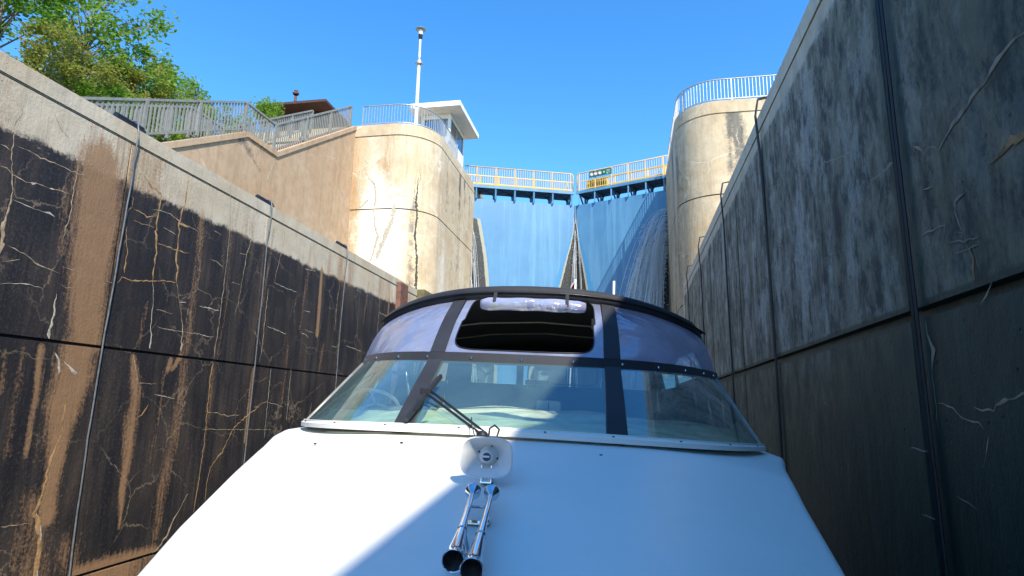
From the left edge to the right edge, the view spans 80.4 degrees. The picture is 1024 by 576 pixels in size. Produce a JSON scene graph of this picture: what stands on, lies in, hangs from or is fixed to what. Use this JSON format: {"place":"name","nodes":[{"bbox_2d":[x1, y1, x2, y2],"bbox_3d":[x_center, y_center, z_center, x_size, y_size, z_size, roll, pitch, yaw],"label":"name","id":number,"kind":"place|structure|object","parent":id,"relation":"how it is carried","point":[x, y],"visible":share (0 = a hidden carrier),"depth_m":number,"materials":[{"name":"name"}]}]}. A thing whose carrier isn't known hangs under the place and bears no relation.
{"place":"outdoors","nodes":[
{"label":"outdoors","id":0,"kind":"place"},
{"bbox_2d":[0,0,809,223],"label":"sky","id":1,"kind":"structure","parent":0,"point":[574,87],"materials":[{"name":"blue"}]},
{"bbox_2d":[588,178,608,188],"bbox_3d":[4.696,-5.596,33.236,1.130,0.580,0.388,-6,-13,32],"label":"sign","id":2,"kind":"object","parent":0,"point":[598,182],"visible":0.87,"depth_m":33.06,"materials":[{"name":"yellow metal"}]},
{"bbox_3d":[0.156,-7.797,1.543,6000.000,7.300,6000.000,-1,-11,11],"label":"ground","id":3,"kind":"structure","parent":0,"visible":0},
{"bbox_2d":[0,0,79,47],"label":"broadleaf tree","id":4,"kind":"object","parent":3,"relation":"on","point":[17,6],"visible":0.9,"depth_m":17.35,"materials":[{"name":"green plant"}]},
{"bbox_2d":[2,18,160,139],"bbox_3d":[-13.541,-4.371,18.185,4.160,6.512,7.194,-1,-11,11],"label":"olive shrub","id":5,"kind":"object","parent":3,"relation":"on","point":[35,57],"visible":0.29,"depth_m":17.06,"materials":[{"name":"green plant"}]},
{"bbox_2d":[1,0,181,106],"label":"broadleaf tree","id":6,"kind":"object","parent":3,"relation":"on","point":[109,32],"visible":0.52,"depth_m":20.74,"materials":[{"name":"green plant"}]},
{"bbox_2d":[64,77,191,141],"bbox_3d":[-11.783,-3.480,19.600,2.793,5.390,7.390,-1,-11,11],"label":"green shrub","id":7,"kind":"object","parent":3,"relation":"on","point":[79,91],"visible":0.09,"depth_m":18.28,"materials":[{"name":"green plant"}]},
{"bbox_2d":[45,35,219,141],"bbox_3d":[-13.166,-4.286,21.795,4.306,7.762,7.952,-1,-11,11],"label":"olive shrub","id":8,"kind":"object","parent":3,"relation":"on","point":[135,76],"visible":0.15,"depth_m":20.74,"materials":[{"name":"green plant"}]},
{"bbox_2d":[94,40,184,121],"bbox_3d":[-14.627,-4.912,23.184,3.090,9.467,3.413,6,-12,-24],"label":"broadleaf tree","id":9,"kind":"object","parent":3,"relation":"on","point":[148,57],"visible":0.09,"depth_m":23.36,"materials":[{"name":"green plant"}]},
{"bbox_2d":[132,73,214,136],"bbox_3d":[-14.891,-5.349,26.050,3.474,8.278,3.405,8,-13,-32],"label":"broadleaf tree","id":10,"kind":"object","parent":3,"relation":"on","point":[191,82],"visible":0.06,"depth_m":26.43,"materials":[{"name":"green plant"}]},
{"bbox_2d":[0,51,425,575],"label":"chamber wall","id":11,"kind":"structure","parent":3,"relation":"on","point":[166,447],"depth_m":9.90,"materials":[{"name":"concrete"}]},
{"bbox_2d":[68,112,145,575],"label":"mooring cable","id":12,"kind":"object","parent":11,"relation":"attached to","point":[129,121],"visible":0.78,"depth_m":9.35,"materials":[{"name":"black metal"}]},
{"bbox_2d":[243,194,273,464],"bbox_3d":[-5.742,1.625,13.062,0.563,7.458,0.600,-1,-11,11],"label":"mooring cable","id":13,"kind":"object","parent":11,"relation":"attached to","point":[267,201],"visible":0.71,"depth_m":13.28,"materials":[{"name":"black metal"}]},
{"bbox_2d":[335,241,347,388],"bbox_3d":[-5.036,2.373,16.772,0.563,7.458,0.600,-1,-11,11],"label":"mooring cable","id":14,"kind":"object","parent":11,"relation":"attached to","point":[341,244],"visible":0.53,"depth_m":17.13,"materials":[{"name":"black metal"}]},
{"bbox_2d":[390,282,407,403],"bbox_3d":[-3.901,3.207,21.187,0.236,6.780,1.150,-1,-11,11],"label":"timber fender","id":15,"kind":"object","parent":11,"relation":"attached to","point":[401,293],"visible":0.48,"depth_m":21.23,"materials":[{"name":"brown wood"}]},
{"bbox_2d":[414,289,431,372],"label":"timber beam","id":16,"kind":"structure","parent":11,"relation":"attached to","point":[422,293],"depth_m":23.34,"materials":[{"name":"brown wood"}]},
{"bbox_2d":[172,79,271,143],"bbox_3d":[-11.340,-3.864,23.514,2.951,7.440,5.042,-1,-11,11],"label":"green shrub","id":17,"kind":"object","parent":3,"relation":"on","point":[186,85],"visible":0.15,"depth_m":22.72,"materials":[{"name":"green plant"}]},
{"bbox_2d":[161,126,356,245],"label":"stair wall","id":18,"kind":"structure","parent":3,"relation":"on","point":[308,183],"depth_m":21.24,"materials":[{"name":"concrete"}]},
{"bbox_2d":[80,96,352,148],"bbox_3d":[-8.287,-5.174,18.471,0.090,8.255,14.240,-1,-11,11],"label":"stair railing","id":19,"kind":"object","parent":18,"relation":"on","point":[198,115],"visible":0.74,"depth_m":17.73,"materials":[{"name":"grey metal"}]},
{"bbox_2d":[249,95,284,132],"bbox_3d":[-11.890,-7.789,29.328,1.711,3.009,1.375,-1,-11,11],"label":"green shrub","id":20,"kind":"object","parent":3,"relation":"on","point":[268,107],"visible":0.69,"depth_m":29.29,"materials":[{"name":"green plant"}]},
{"bbox_2d":[259,90,351,130],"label":"brown building","id":21,"kind":"structure","parent":3,"relation":"on","point":[316,106],"depth_m":31.54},
{"bbox_2d":[255,123,483,403],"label":"lock pier","id":22,"kind":"structure","parent":3,"relation":"on","point":[411,213],"depth_m":25.64,"materials":[{"name":"concrete"}]},
{"bbox_2d":[362,104,457,158],"bbox_3d":[-3.952,-7.147,27.419,5.274,1.008,1.879,12,-15,-43],"label":"pier railing","id":23,"kind":"object","parent":22,"relation":"on","point":[446,130],"visible":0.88,"depth_m":26.31,"materials":[{"name":"metal"}]},
{"bbox_2d":[414,26,425,124],"bbox_3d":[-4.279,-9.454,27.626,0.480,5.500,0.480,-1,-11,11],"label":"lamp post","id":24,"kind":"object","parent":22,"relation":"on","point":[420,30],"visible":0.84,"depth_m":27.65,"materials":[{"name":"white metal"}]},
{"bbox_2d":[409,100,478,166],"bbox_3d":[-3.374,-7.325,30.397,2.550,2.435,3.700,-1,-11,11],"label":"control booth","id":25,"kind":"object","parent":22,"relation":"on","point":[453,115],"visible":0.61,"depth_m":29.51,"materials":[{"name":"metal"}]},
{"bbox_2d":[425,119,434,129],"bbox_3d":[-4.010,-7.736,29.454,0.540,0.940,0.070,-1,-11,11],"label":"window","id":26,"kind":"structure","parent":25,"relation":"in","point":[431,120],"depth_m":29.50,"materials":[{"name":"glass"}]},
{"bbox_2d":[435,118,447,135],"bbox_3d":[-3.415,-7.746,29.343,0.650,0.940,0.070,-1,-11,11],"label":"window","id":27,"kind":"structure","parent":25,"relation":"in","point":[445,120],"depth_m":29.36,"materials":[{"name":"glass"}]},
{"bbox_2d":[451,119,456,144],"bbox_3d":[-2.898,-7.647,29.868,0.070,0.970,1.070,-1,-11,11],"label":"window","id":28,"kind":"structure","parent":25,"relation":"in","point":[453,128],"depth_m":29.97,"materials":[{"name":"glass"}]},
{"bbox_2d":[457,129,462,155],"bbox_3d":[-2.692,-7.429,30.952,0.070,0.970,1.160,-1,-11,11],"label":"window","id":29,"kind":"structure","parent":25,"relation":"in","point":[459,138],"depth_m":31.15,"materials":[{"name":"glass"}]},
{"bbox_2d":[465,165,574,386],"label":"lock gate","id":30,"kind":"structure","parent":22,"relation":"attached to","point":[530,243],"depth_m":32.54,"materials":[{"name":"blue metal"}]},
{"bbox_2d":[470,208,668,410],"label":"leaking water","id":31,"kind":"structure","parent":30,"relation":"attached to","point":[656,267],"depth_m":29.49,"materials":[{"name":"liquid"}]},
{"bbox_2d":[665,98,765,317],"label":"lock pier","id":32,"kind":"structure","parent":3,"relation":"on","point":[708,141],"depth_m":23.33,"materials":[{"name":"concrete"}]},
{"bbox_2d":[576,155,669,410],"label":"lock gate","id":33,"kind":"structure","parent":32,"relation":"attached to","point":[608,234],"depth_m":31.77,"materials":[{"name":"blue metal"}]},
{"bbox_2d":[589,168,611,177],"bbox_3d":[4.757,-6.220,32.702,1.300,0.320,0.046,-6,-13,32],"label":"sign","id":34,"kind":"object","parent":33,"relation":"attached to","point":[600,172],"visible":1,"depth_m":32.68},
{"bbox_2d":[667,74,776,158],"bbox_3d":[8.497,-7.260,25.597,3.934,1.008,9.129,8,-13,-30],"label":"pier railing","id":35,"kind":"object","parent":32,"relation":"on","point":[676,113],"visible":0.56,"depth_m":23.66,"materials":[{"name":"metal"}]},
{"bbox_2d":[683,0,1023,575],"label":"chamber wall","id":36,"kind":"structure","parent":3,"relation":"on","point":[855,455],"depth_m":5.01,"materials":[{"name":"concrete"}]},
{"bbox_2d":[686,265,691,320],"bbox_3d":[6.024,3.005,19.521,0.567,7.720,0.600,-1,-11,11],"label":"mooring cable","id":37,"kind":"object","parent":36,"relation":"attached to","point":[688,292],"visible":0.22,"depth_m":20.16,"materials":[{"name":"black metal"}]},
{"bbox_2d":[698,236,704,343],"bbox_3d":[5.383,2.324,16.148,0.567,7.720,0.600,-1,-11,11],"label":"mooring cable","id":38,"kind":"object","parent":36,"relation":"attached to","point":[701,288],"visible":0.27,"depth_m":16.59,"materials":[{"name":"black metal"}]},
{"bbox_2d":[720,181,734,402],"bbox_3d":[4.613,1.508,12.101,0.567,7.720,0.600,-1,-11,11],"label":"mooring cable","id":39,"kind":"object","parent":36,"relation":"attached to","point":[727,291],"visible":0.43,"depth_m":12.46,"materials":[{"name":"black metal"}]},
{"bbox_2d":[754,96,783,459],"bbox_3d":[3.955,0.810,8.631,0.563,7.716,0.600,-1,-11,11],"label":"mooring cable","id":40,"kind":"object","parent":36,"relation":"attached to","point":[770,289],"visible":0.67,"depth_m":8.80,"materials":[{"name":"black metal"}]},
{"bbox_2d":[876,0,948,575],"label":"mooring cable","id":41,"kind":"object","parent":36,"relation":"attached to","point":[916,327],"visible":1,"depth_m":4.45,"materials":[{"name":"black metal"}]},
{"bbox_3d":[-9.365,-4.254,19.045,1.740,7.130,13.619,-1,-11,11],"label":"concrete stairs","id":42,"kind":"object","parent":3,"relation":"on","visible":0},
{"bbox_2d":[93,103,313,143],"bbox_3d":[-10.179,-5.196,18.965,0.080,8.255,14.480,-1,-11,11],"label":"stair railing","id":43,"kind":"object","parent":42,"relation":"on","point":[208,133],"visible":0.33,"depth_m":19.61,"materials":[{"name":"grey metal"}]},
{"label":"lock water","id":44,"kind":"structure","parent":0,"visible":0},
{"bbox_2d":[137,279,844,575],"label":"motor boat","id":45,"kind":"object","parent":44,"relation":"on","point":[468,477],"visible":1,"depth_m":2.25,"materials":[{"name":"white plastic"}]}
]}

